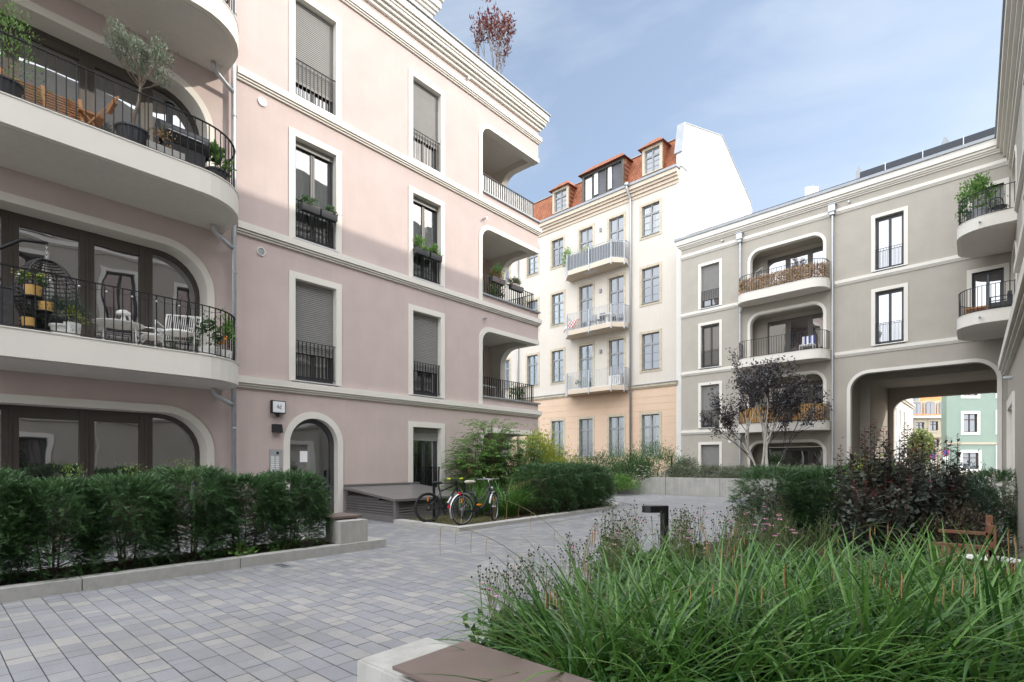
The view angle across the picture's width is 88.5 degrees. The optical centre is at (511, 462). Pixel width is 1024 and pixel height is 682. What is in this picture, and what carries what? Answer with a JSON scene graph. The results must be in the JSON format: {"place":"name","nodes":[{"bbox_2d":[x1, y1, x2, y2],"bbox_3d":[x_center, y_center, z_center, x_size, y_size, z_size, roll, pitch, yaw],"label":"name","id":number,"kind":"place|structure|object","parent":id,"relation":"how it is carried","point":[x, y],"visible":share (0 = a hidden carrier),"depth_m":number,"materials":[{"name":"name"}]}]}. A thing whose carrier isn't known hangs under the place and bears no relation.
{"place":"outdoors","nodes":[
{"label":"outdoors","id":0,"kind":"place"},
{"bbox_2d":[0,488,1023,681],"bbox_3d":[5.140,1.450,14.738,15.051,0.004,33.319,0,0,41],"label":"paving","id":1,"kind":"structure","parent":0,"point":[88,664],"depth_m":5.22,"materials":[{"name":"grey stone"}]},
{"bbox_2d":[0,537,335,585],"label":"hedge bed","id":2,"kind":"object","parent":1,"relation":"on","point":[129,564],"visible":0.33,"depth_m":7.00,"materials":[{"name":"soil"}]},
{"bbox_2d":[0,463,56,585],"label":"yew bush","id":3,"kind":"object","parent":2,"relation":"on","point":[7,475],"visible":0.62,"depth_m":5.86,"materials":[{"name":"green plant"}]},
{"bbox_2d":[0,463,117,586],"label":"yew bush","id":4,"kind":"object","parent":2,"relation":"on","point":[74,486],"visible":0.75,"depth_m":6.02,"materials":[{"name":"green plant"}]},
{"bbox_2d":[60,462,185,574],"bbox_3d":[-5.011,0.780,6.842,1.551,1.580,1.310,0,0,44],"label":"yew bush","id":5,"kind":"object","parent":2,"relation":"on","point":[103,482],"visible":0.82,"depth_m":6.58,"materials":[{"name":"green plant"}]},
{"bbox_2d":[124,457,251,564],"bbox_3d":[-4.556,0.747,7.433,1.672,1.637,1.390,0,0,8],"label":"yew bush","id":6,"kind":"object","parent":2,"relation":"on","point":[208,474],"visible":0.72,"depth_m":7.19,"materials":[{"name":"green plant"}]},
{"bbox_2d":[183,468,298,556],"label":"yew bush","id":7,"kind":"object","parent":2,"relation":"on","point":[271,484],"visible":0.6,"depth_m":7.77,"materials":[{"name":"green plant"}]},
{"bbox_2d":[245,467,335,551],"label":"yew bush","id":8,"kind":"object","parent":2,"relation":"on","point":[311,513],"visible":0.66,"depth_m":8.27,"materials":[{"name":"green plant"}]},
{"bbox_2d":[0,536,385,604],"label":"planter kerb","id":9,"kind":"structure","parent":1,"relation":"on","point":[24,591],"depth_m":6.58,"materials":[{"name":"concrete"}]},
{"bbox_2d":[317,512,367,543],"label":"seat block","id":10,"kind":"structure","parent":9,"relation":"on","point":[347,528],"depth_m":8.60,"materials":[{"name":"concrete"}]},
{"bbox_2d":[0,0,550,545],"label":"apartment house","id":11,"kind":"structure","parent":1,"relation":"on","point":[368,346],"depth_m":12.52,"materials":[{"name":"paint"}]},
{"bbox_2d":[0,0,60,103],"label":"potted plant","id":12,"kind":"object","parent":11,"relation":"on","point":[8,86],"visible":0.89,"depth_m":8.17,"materials":[{"name":"green plant"}]},
{"bbox_2d":[11,268,53,329],"bbox_3d":[-7.617,-2.550,8.355,0.405,0.980,0.517,0,0,41],"label":"plant stand","id":13,"kind":"object","parent":11,"relation":"on","point":[29,294],"visible":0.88,"depth_m":8.34,"materials":[{"name":"yellow wood"}]},
{"bbox_2d":[0,238,78,331],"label":"hanging chair","id":14,"kind":"object","parent":11,"relation":"on","point":[29,266],"visible":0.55,"depth_m":8.77,"materials":[{"name":"grey wicker"}]},
{"bbox_2d":[0,67,84,121],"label":"garden table","id":15,"kind":"object","parent":11,"relation":"on","point":[70,105],"visible":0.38,"depth_m":8.76,"materials":[{"name":"brown wood"}]},
{"bbox_2d":[19,290,101,333],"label":"potted plant","id":16,"kind":"object","parent":11,"relation":"on","point":[61,327],"visible":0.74,"depth_m":8.60,"materials":[{"name":"green plant"}]},
{"bbox_2d":[98,14,179,144],"bbox_3d":[-6.827,-6.713,9.530,1.099,2.285,1.230,0,0,41],"label":"olive tree","id":17,"kind":"object","parent":11,"relation":"on","point":[123,37],"visible":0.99,"depth_m":9.38,"materials":[{"name":"green plant"}]},
{"bbox_2d":[153,99,208,167],"bbox_3d":[-6.354,-6.220,10.132,0.493,1.300,0.840,0,0,41],"label":"grill","id":18,"kind":"object","parent":11,"relation":"on","point":[176,142],"visible":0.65,"depth_m":10.00,"materials":[{"name":"black metal"}]},
{"bbox_2d":[283,412,342,518],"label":"entrance door","id":19,"kind":"structure","parent":11,"relation":"in","point":[312,440],"depth_m":13.96,"materials":[{"name":"grey glass"}]},
{"bbox_2d":[289,270,341,386],"bbox_3d":[-5.064,-3.362,13.479,0.350,2.715,1.430,0,0,41],"label":"window","id":20,"kind":"structure","parent":11,"relation":"in","point":[315,304],"depth_m":13.53,"materials":[{"name":"grey glass"}]},
{"bbox_2d":[289,126,341,253],"bbox_3d":[-5.274,-6.845,13.664,0.910,2.790,1.430,0,0,41],"label":"window","id":21,"kind":"structure","parent":11,"relation":"in","point":[307,175],"depth_m":13.59,"materials":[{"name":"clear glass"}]},
{"bbox_2d":[289,0,341,120],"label":"window","id":22,"kind":"structure","parent":11,"relation":"in","point":[315,33],"depth_m":13.54,"materials":[{"name":"grey glass"}]},
{"bbox_2d":[408,421,444,488],"bbox_3d":[-2.907,0.010,16.409,0.840,2.480,1.420,0,0,41],"label":"window","id":23,"kind":"structure","parent":11,"relation":"in","point":[420,434],"depth_m":16.34,"materials":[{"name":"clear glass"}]},
{"bbox_2d":[408,304,444,398],"bbox_3d":[-2.671,-3.362,16.201,0.350,2.715,1.420,0,0,41],"label":"window","id":24,"kind":"structure","parent":11,"relation":"in","point":[426,327],"depth_m":16.27,"materials":[{"name":"grey glass"}]},
{"bbox_2d":[408,185,444,287],"bbox_3d":[-2.671,-6.878,16.201,0.350,2.725,1.420,0,0,41],"label":"window","id":25,"kind":"structure","parent":11,"relation":"in","point":[426,213],"depth_m":16.30,"materials":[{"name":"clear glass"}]},
{"bbox_2d":[408,67,444,175],"bbox_3d":[-2.671,-10.377,16.201,0.350,2.725,1.420,0,0,41],"label":"window","id":26,"kind":"structure","parent":11,"relation":"in","point":[426,101],"depth_m":16.27,"materials":[{"name":"grey glass"}]},
{"bbox_2d":[469,0,515,73],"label":"beech tree","id":27,"kind":"object","parent":11,"relation":"on","point":[498,34],"visible":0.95,"depth_m":20.00,"materials":[{"name":"brown plant"}]},
{"bbox_2d":[343,482,471,522],"bbox_3d":[-2.794,1.045,14.201,2.290,0.910,2.560,0,0,41],"label":"light well cover","id":28,"kind":"object","parent":1,"relation":"on","point":[389,502],"visible":0.71,"depth_m":13.45,"materials":[{"name":"metal"}]},
{"bbox_2d":[357,637,593,681],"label":"seat block","id":29,"kind":"structure","parent":1,"relation":"on","point":[418,661],"depth_m":2.48,"materials":[{"name":"concrete"}]},
{"bbox_2d":[394,500,617,532],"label":"island kerb","id":30,"kind":"structure","parent":1,"relation":"on","point":[514,521],"depth_m":12.30,"materials":[{"name":"concrete"}]},
{"bbox_2d":[482,499,606,518],"bbox_3d":[0.249,1.395,16.159,4.284,0.001,9.081,0,0,41],"label":"island bed","id":31,"kind":"object","parent":1,"relation":"on","point":[485,513],"depth_m":14.95,"materials":[{"name":"soil"}]},
{"bbox_2d":[408,514,505,525],"bbox_3d":[-1.266,1.390,12.751,2.020,0.001,1.920,0,0,41],"label":"lawn patch","id":32,"kind":"object","parent":31,"relation":"on","point":[456,518],"visible":0.2,"depth_m":12.58,"materials":[{"name":"plant"}]},
{"bbox_2d":[414,478,477,521],"bbox_3d":[-1.521,0.875,12.412,1.748,1.021,0.686,0,-2,-38],"label":"bicycle","id":33,"kind":"object","parent":32,"relation":"on","point":[456,489],"visible":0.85,"depth_m":12.26,"materials":[{"name":"metal"}]},
{"bbox_2d":[448,477,499,524],"bbox_3d":[-0.642,0.869,11.889,0.608,1.055,1.859,0,0,36],"label":"bicycle","id":34,"kind":"object","parent":32,"relation":"on","point":[460,494],"visible":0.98,"depth_m":11.79,"materials":[{"name":"metal"}]},
{"bbox_2d":[437,439,507,493],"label":"sumac shrub","id":35,"kind":"object","parent":31,"relation":"on","point":[464,469],"visible":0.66,"depth_m":15.36,"materials":[{"name":"green plant"}]},
{"bbox_2d":[446,418,529,505],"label":"sumac shrub","id":36,"kind":"object","parent":31,"relation":"on","point":[499,446],"visible":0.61,"depth_m":15.84,"materials":[{"name":"green plant"}]},
{"bbox_2d":[469,474,542,516],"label":"sedge clump","id":37,"kind":"object","parent":31,"relation":"on","point":[510,508],"visible":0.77,"depth_m":13.52,"materials":[{"name":"plant"}]},
{"bbox_2d":[511,461,567,514],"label":"yew bush","id":38,"kind":"object","parent":31,"relation":"on","point":[530,468],"visible":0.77,"depth_m":14.28,"materials":[{"name":"green plant"}]},
{"bbox_2d":[515,423,568,502],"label":"golden shrub","id":39,"kind":"object","parent":31,"relation":"on","point":[549,453],"visible":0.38,"depth_m":17.60,"materials":[{"name":"green plant"}]},
{"bbox_2d":[535,464,585,511],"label":"yew bush","id":40,"kind":"object","parent":31,"relation":"on","point":[571,488],"visible":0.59,"depth_m":14.74,"materials":[{"name":"green plant"}]},
{"bbox_2d":[505,122,752,482],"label":"old town house","id":41,"kind":"structure","parent":1,"relation":"on","point":[628,219],"depth_m":36.39,"materials":[{"name":"paint"}]},
{"bbox_2d":[577,416,594,458],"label":"window","id":42,"kind":"structure","parent":41,"relation":"in","point":[585,425],"depth_m":38.22,"materials":[{"name":"grey paint"}]},
{"bbox_2d":[577,341,594,387],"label":"window","id":43,"kind":"structure","parent":41,"relation":"in","point":[585,355],"depth_m":38.51,"materials":[{"name":"grey glass"}]},
{"bbox_2d":[577,281,594,328],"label":"window","id":44,"kind":"structure","parent":41,"relation":"in","point":[586,291],"depth_m":38.22,"materials":[{"name":"glass"}]},
{"bbox_2d":[607,414,625,458],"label":"window","id":45,"kind":"structure","parent":41,"relation":"in","point":[618,428],"depth_m":36.73,"materials":[{"name":"grey paint"}]},
{"bbox_2d":[607,335,625,384],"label":"window","id":46,"kind":"structure","parent":41,"relation":"in","point":[616,346],"depth_m":36.40,"materials":[{"name":"grey glass"}]},
{"bbox_2d":[607,271,625,321],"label":"window","id":47,"kind":"structure","parent":41,"relation":"in","point":[616,284],"depth_m":36.40,"materials":[{"name":"glass"}]},
{"bbox_2d":[639,411,661,457],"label":"window","id":48,"kind":"structure","parent":41,"relation":"in","point":[653,420],"depth_m":34.92,"materials":[{"name":"glass"}]},
{"bbox_2d":[639,328,661,372],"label":"window","id":49,"kind":"structure","parent":41,"relation":"in","point":[650,342],"depth_m":34.59,"materials":[{"name":"grey glass"}]},
{"bbox_2d":[639,261,661,307],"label":"window","id":50,"kind":"structure","parent":41,"relation":"in","point":[650,276],"depth_m":34.58,"materials":[{"name":"glass"}]},
{"bbox_2d":[639,197,661,240],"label":"window","id":51,"kind":"structure","parent":41,"relation":"in","point":[653,217],"depth_m":34.78,"materials":[{"name":"glass"}]},
{"bbox_2d":[612,477,813,498],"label":"planter wall","id":52,"kind":"structure","parent":1,"relation":"on","point":[705,487],"depth_m":22.75,"materials":[{"name":"concrete"}]},
{"bbox_2d":[531,530,1015,647],"bbox_3d":[3.368,1.420,6.466,4.320,0.001,10.240,0,0,41],"label":"flower bed","id":53,"kind":"object","parent":1,"relation":"on","point":[811,542],"depth_m":8.67,"materials":[{"name":"plant"}]},
{"bbox_2d":[462,555,542,658],"bbox_3d":[-0.072,1.022,3.408,0.476,0.798,0.547,0,0,-16],"label":"anemone","id":54,"kind":"object","parent":53,"relation":"on","point":[502,634],"visible":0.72,"depth_m":3.40,"materials":[{"name":"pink plant"}]},
{"bbox_2d":[496,546,575,652],"bbox_3d":[0.154,1.007,3.699,0.539,0.828,0.566,0,0,38],"label":"anemone","id":55,"kind":"object","parent":53,"relation":"on","point":[528,598],"visible":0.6,"depth_m":3.68,"materials":[{"name":"green plant"}]},
{"bbox_2d":[548,529,606,632],"bbox_3d":[0.545,0.983,4.286,0.523,0.875,0.547,0,0,1],"label":"anemone","id":56,"kind":"object","parent":53,"relation":"on","point":[570,574],"visible":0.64,"depth_m":4.26,"materials":[{"name":"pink plant"}]},
{"bbox_2d":[405,523,762,681],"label":"sedge clump","id":57,"kind":"object","parent":53,"relation":"on","point":[569,651],"visible":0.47,"depth_m":3.04,"materials":[{"name":"plant"}]},
{"bbox_2d":[463,519,765,681],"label":"sedge clump","id":58,"kind":"object","parent":53,"relation":"on","point":[611,581],"visible":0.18,"depth_m":3.94,"materials":[{"name":"plant"}]},
{"bbox_2d":[403,535,836,681],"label":"sedge clump","id":59,"kind":"object","parent":53,"relation":"on","point":[659,667],"visible":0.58,"depth_m":2.79,"materials":[{"name":"plant"}]},
{"bbox_2d":[493,539,833,681],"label":"sedge clump","id":60,"kind":"object","parent":53,"relation":"on","point":[679,626],"visible":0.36,"depth_m":2.93,"materials":[{"name":"plant"}]},
{"bbox_2d":[658,511,719,588],"bbox_3d":[1.791,0.947,5.126,0.588,0.947,0.634,0,0,36],"label":"anemone","id":61,"kind":"object","parent":53,"relation":"on","point":[689,538],"visible":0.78,"depth_m":5.09,"materials":[{"name":"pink plant"}]},
{"bbox_2d":[565,507,876,681],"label":"sedge clump","id":62,"kind":"object","parent":53,"relation":"on","point":[766,585],"visible":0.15,"depth_m":3.67,"materials":[{"name":"plant"}]},
{"bbox_2d":[606,522,843,624],"bbox_3d":[1.643,1.074,4.256,2.056,1.016,2.123,0,0,33],"label":"sedge clump","id":63,"kind":"object","parent":53,"relation":"on","point":[735,560],"visible":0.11,"depth_m":4.57,"materials":[{"name":"plant"}]},
{"bbox_2d":[541,538,992,681],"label":"sedge clump","id":64,"kind":"object","parent":53,"relation":"on","point":[741,658],"visible":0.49,"depth_m":2.80,"materials":[{"name":"plant"}]},
{"bbox_2d":[723,463,830,547],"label":"yew bush","id":65,"kind":"object","parent":53,"relation":"on","point":[754,475],"visible":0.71,"depth_m":8.91,"materials":[{"name":"green plant"}]},
{"bbox_2d":[585,523,1001,681],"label":"sedge clump","id":66,"kind":"object","parent":53,"relation":"on","point":[783,619],"visible":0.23,"depth_m":3.12,"materials":[{"name":"plant"}]},
{"bbox_2d":[619,548,978,681],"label":"sedge clump","id":67,"kind":"object","parent":53,"relation":"on","point":[790,673],"visible":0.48,"depth_m":2.69,"materials":[{"name":"plant"}]},
{"bbox_2d":[771,465,858,547],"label":"yew bush","id":68,"kind":"object","parent":53,"relation":"on","point":[813,476],"visible":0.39,"depth_m":8.74,"materials":[{"name":"green plant"}]},
{"bbox_2d":[653,522,995,675],"bbox_3d":[2.040,1.008,3.750,2.123,1.183,2.056,0,0,43],"label":"sedge clump","id":69,"kind":"object","parent":53,"relation":"on","point":[785,575],"visible":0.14,"depth_m":3.74,"materials":[{"name":"plant"}]},
{"bbox_2d":[689,552,1023,681],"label":"sedge clump","id":70,"kind":"object","parent":53,"relation":"on","point":[970,646],"visible":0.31,"depth_m":2.65,"materials":[{"name":"plant"}]},
{"bbox_2d":[702,520,1020,678],"bbox_3d":[2.337,1.025,3.619,2.165,1.180,2.088,0,0,25],"label":"sedge clump","id":71,"kind":"object","parent":53,"relation":"on","point":[851,588],"visible":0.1,"depth_m":3.43,"materials":[{"name":"plant"}]},
{"bbox_2d":[812,421,916,557],"bbox_3d":[5.373,0.534,7.876,1.239,2.320,1.197,0,0,7],"label":"ninebark shrub","id":72,"kind":"object","parent":53,"relation":"on","point":[878,462],"visible":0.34,"depth_m":7.83,"materials":[{"name":"green plant"}]},
{"bbox_2d":[718,523,1023,681],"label":"sedge clump","id":73,"kind":"object","parent":53,"relation":"on","point":[895,623],"visible":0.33,"depth_m":2.87,"materials":[{"name":"plant"}]},
{"bbox_2d":[836,473,933,565],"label":"ninebark shrub","id":74,"kind":"object","parent":53,"relation":"on","point":[875,515],"visible":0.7,"depth_m":7.15,"materials":[{"name":"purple plant"}]},
{"bbox_2d":[746,549,1023,681],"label":"sedge clump","id":75,"kind":"object","parent":53,"relation":"on","point":[862,588],"visible":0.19,"depth_m":2.99,"materials":[{"name":"plant"}]},
{"bbox_2d":[766,514,1020,593],"bbox_3d":[3.598,1.020,4.991,2.219,1.154,1.972,0,0,-26],"label":"sedge clump","id":76,"kind":"object","parent":53,"relation":"on","point":[893,558],"visible":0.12,"depth_m":5.16,"materials":[{"name":"plant"}]},
{"bbox_2d":[845,424,954,559],"bbox_3d":[5.574,0.654,7.554,1.062,2.402,1.224,0,0,2],"label":"ninebark shrub","id":77,"kind":"object","parent":53,"relation":"on","point":[902,481],"visible":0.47,"depth_m":7.44,"materials":[{"name":"purple plant"}]},
{"bbox_2d":[783,533,1023,681],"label":"sedge clump","id":78,"kind":"object","parent":53,"relation":"on","point":[991,668],"visible":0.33,"depth_m":2.84,"materials":[{"name":"plant"}]},
{"bbox_2d":[815,519,1023,612],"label":"sedge clump","id":79,"kind":"object","parent":53,"relation":"on","point":[932,561],"visible":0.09,"depth_m":4.43,"materials":[{"name":"plant"}]},
{"bbox_2d":[824,523,1023,681],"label":"sedge clump","id":80,"kind":"object","parent":53,"relation":"on","point":[992,595],"visible":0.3,"depth_m":3.06,"materials":[{"name":"plant"}]},
{"bbox_2d":[888,436,966,554],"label":"ninebark shrub","id":81,"kind":"object","parent":53,"relation":"on","point":[933,498],"visible":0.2,"depth_m":7.92,"materials":[{"name":"brown plant"}]},
{"bbox_2d":[834,535,1023,661],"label":"sedge clump","id":82,"kind":"object","parent":53,"relation":"on","point":[1012,586],"visible":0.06,"depth_m":3.78,"materials":[{"name":"plant"}]},
{"bbox_2d":[846,518,1023,599],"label":"sedge clump","id":83,"kind":"object","parent":53,"relation":"on","point":[928,555],"visible":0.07,"depth_m":5.00,"materials":[{"name":"plant"}]},
{"bbox_2d":[865,525,1023,609],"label":"sedge clump","id":84,"kind":"object","parent":53,"relation":"on","point":[996,569],"visible":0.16,"depth_m":4.58,"materials":[{"name":"plant"}]},
{"bbox_2d":[875,516,1023,620],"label":"sedge clump","id":85,"kind":"object","parent":53,"relation":"on","point":[1014,598],"visible":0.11,"depth_m":3.88,"materials":[{"name":"plant"}]},
{"bbox_2d":[915,434,993,553],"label":"ninebark shrub","id":86,"kind":"object","parent":53,"relation":"on","point":[955,482],"visible":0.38,"depth_m":8.04,"materials":[{"name":"purple plant"}]},
{"bbox_2d":[899,497,1022,563],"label":"barberry","id":87,"kind":"object","parent":53,"relation":"on","point":[961,524],"visible":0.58,"depth_m":6.87,"materials":[{"name":"red plant"}]},
{"bbox_2d":[932,515,995,579],"bbox_3d":[4.849,1.025,5.639,0.480,0.850,1.440,0,0,41],"label":"garden bench","id":88,"kind":"object","parent":53,"relation":"on","point":[989,526],"visible":0.43,"depth_m":5.30,"materials":[{"name":"brown wood"}]},
{"bbox_2d":[955,467,1017,549],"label":"yew bush","id":89,"kind":"object","parent":53,"relation":"on","point":[1000,476],"visible":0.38,"depth_m":8.35,"materials":[{"name":"green plant"}]},
{"bbox_2d":[674,127,1011,497],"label":"apartment house","id":90,"kind":"structure","parent":1,"relation":"on","point":[875,312],"depth_m":26.01,"materials":[{"name":"paint"}]},
{"bbox_2d":[698,258,721,309],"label":"window","id":91,"kind":"structure","parent":90,"relation":"in","point":[709,273],"depth_m":30.74,"materials":[{"name":"grey glass"}]},
{"bbox_2d":[698,319,721,368],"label":"window","id":92,"kind":"structure","parent":90,"relation":"in","point":[709,333],"depth_m":30.78,"materials":[{"name":"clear glass"}]},
{"bbox_2d":[698,381,721,428],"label":"window","id":93,"kind":"structure","parent":90,"relation":"in","point":[703,388],"depth_m":30.86,"materials":[{"name":"grey glass"}]},
{"bbox_2d":[738,262,828,294],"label":"screen hedge","id":94,"kind":"object","parent":90,"relation":"on","point":[785,273],"visible":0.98,"depth_m":26.76,"materials":[{"name":"brown plant"}]},
{"bbox_2d":[871,206,907,271],"bbox_3d":[17.621,-10.363,24.516,0.350,2.695,1.420,0,0,-44],"label":"window","id":95,"kind":"structure","parent":90,"relation":"in","point":[889,229],"depth_m":24.58,"materials":[{"name":"clear glass"}]},
{"bbox_2d":[871,282,907,345],"bbox_3d":[17.621,-6.863,24.516,0.350,2.695,1.420,0,0,-44],"label":"window","id":96,"kind":"structure","parent":90,"relation":"in","point":[889,304],"depth_m":24.58,"materials":[{"name":"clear glass"}]},
{"bbox_2d":[967,262,1008,309],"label":"window","id":97,"kind":"structure","parent":90,"relation":"in","point":[997,274],"depth_m":22.15,"materials":[{"name":"clear glass"}]},
{"bbox_2d":[895,399,914,466],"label":"side street house","id":98,"kind":"structure","parent":1,"relation":"on","point":[904,411],"depth_m":61.26,"materials":[{"name":"white paint"}]},
{"bbox_2d":[913,397,940,472],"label":"old house","id":99,"kind":"structure","parent":1,"relation":"on","point":[927,413],"depth_m":72.16,"materials":[{"name":"yellow paint"}]},
{"bbox_2d":[956,0,1023,340],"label":"apartment house","id":100,"kind":"structure","parent":1,"relation":"on","point":[992,233],"depth_m":19.13,"materials":[{"name":"paint"}]},
{"bbox_2d":[954,171,1004,218],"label":"potted shrub","id":101,"kind":"object","parent":100,"relation":"on","point":[978,183],"visible":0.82,"depth_m":19.82,"materials":[{"name":"green plant"}]},
{"bbox_2d":[998,217,1023,568],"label":"annexe","id":102,"kind":"structure","parent":1,"relation":"on","point":[1011,362],"depth_m":7.69,"materials":[{"name":"paint"}]},
{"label":"raised bed","id":103,"kind":"structure","parent":1,"relation":"on","visible":0},
{"bbox_2d":[700,347,832,467],"bbox_3d":[11.640,-2.320,24.407,5.772,6.572,3.993,0,0,22],"label":"plum tree","id":104,"kind":"object","parent":103,"relation":"on","point":[757,387],"visible":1,"depth_m":24.11,"materials":[{"name":"purple plant"}]},
{"bbox_2d":[433,0,1002,451],"label":"sky","id":105,"kind":"structure","parent":0,"point":[800,94],"materials":[{"name":"blue"}]},
{"bbox_2d":[929,474,996,487],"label":"street","id":106,"kind":"structure","parent":0,"point":[980,482],"depth_m":42.21,"materials":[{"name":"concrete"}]},
{"bbox_2d":[941,393,996,475],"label":"mint house","id":107,"kind":"structure","parent":106,"relation":"on","point":[970,421],"depth_m":57.00,"materials":[{"name":"green paint"}]},
{"bbox_2d":[923,449,1009,550],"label":"shrub","id":108,"kind":"object","parent":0,"point":[974,491],"visible":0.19,"depth_m":8.18,"materials":[{"name":"plant"}]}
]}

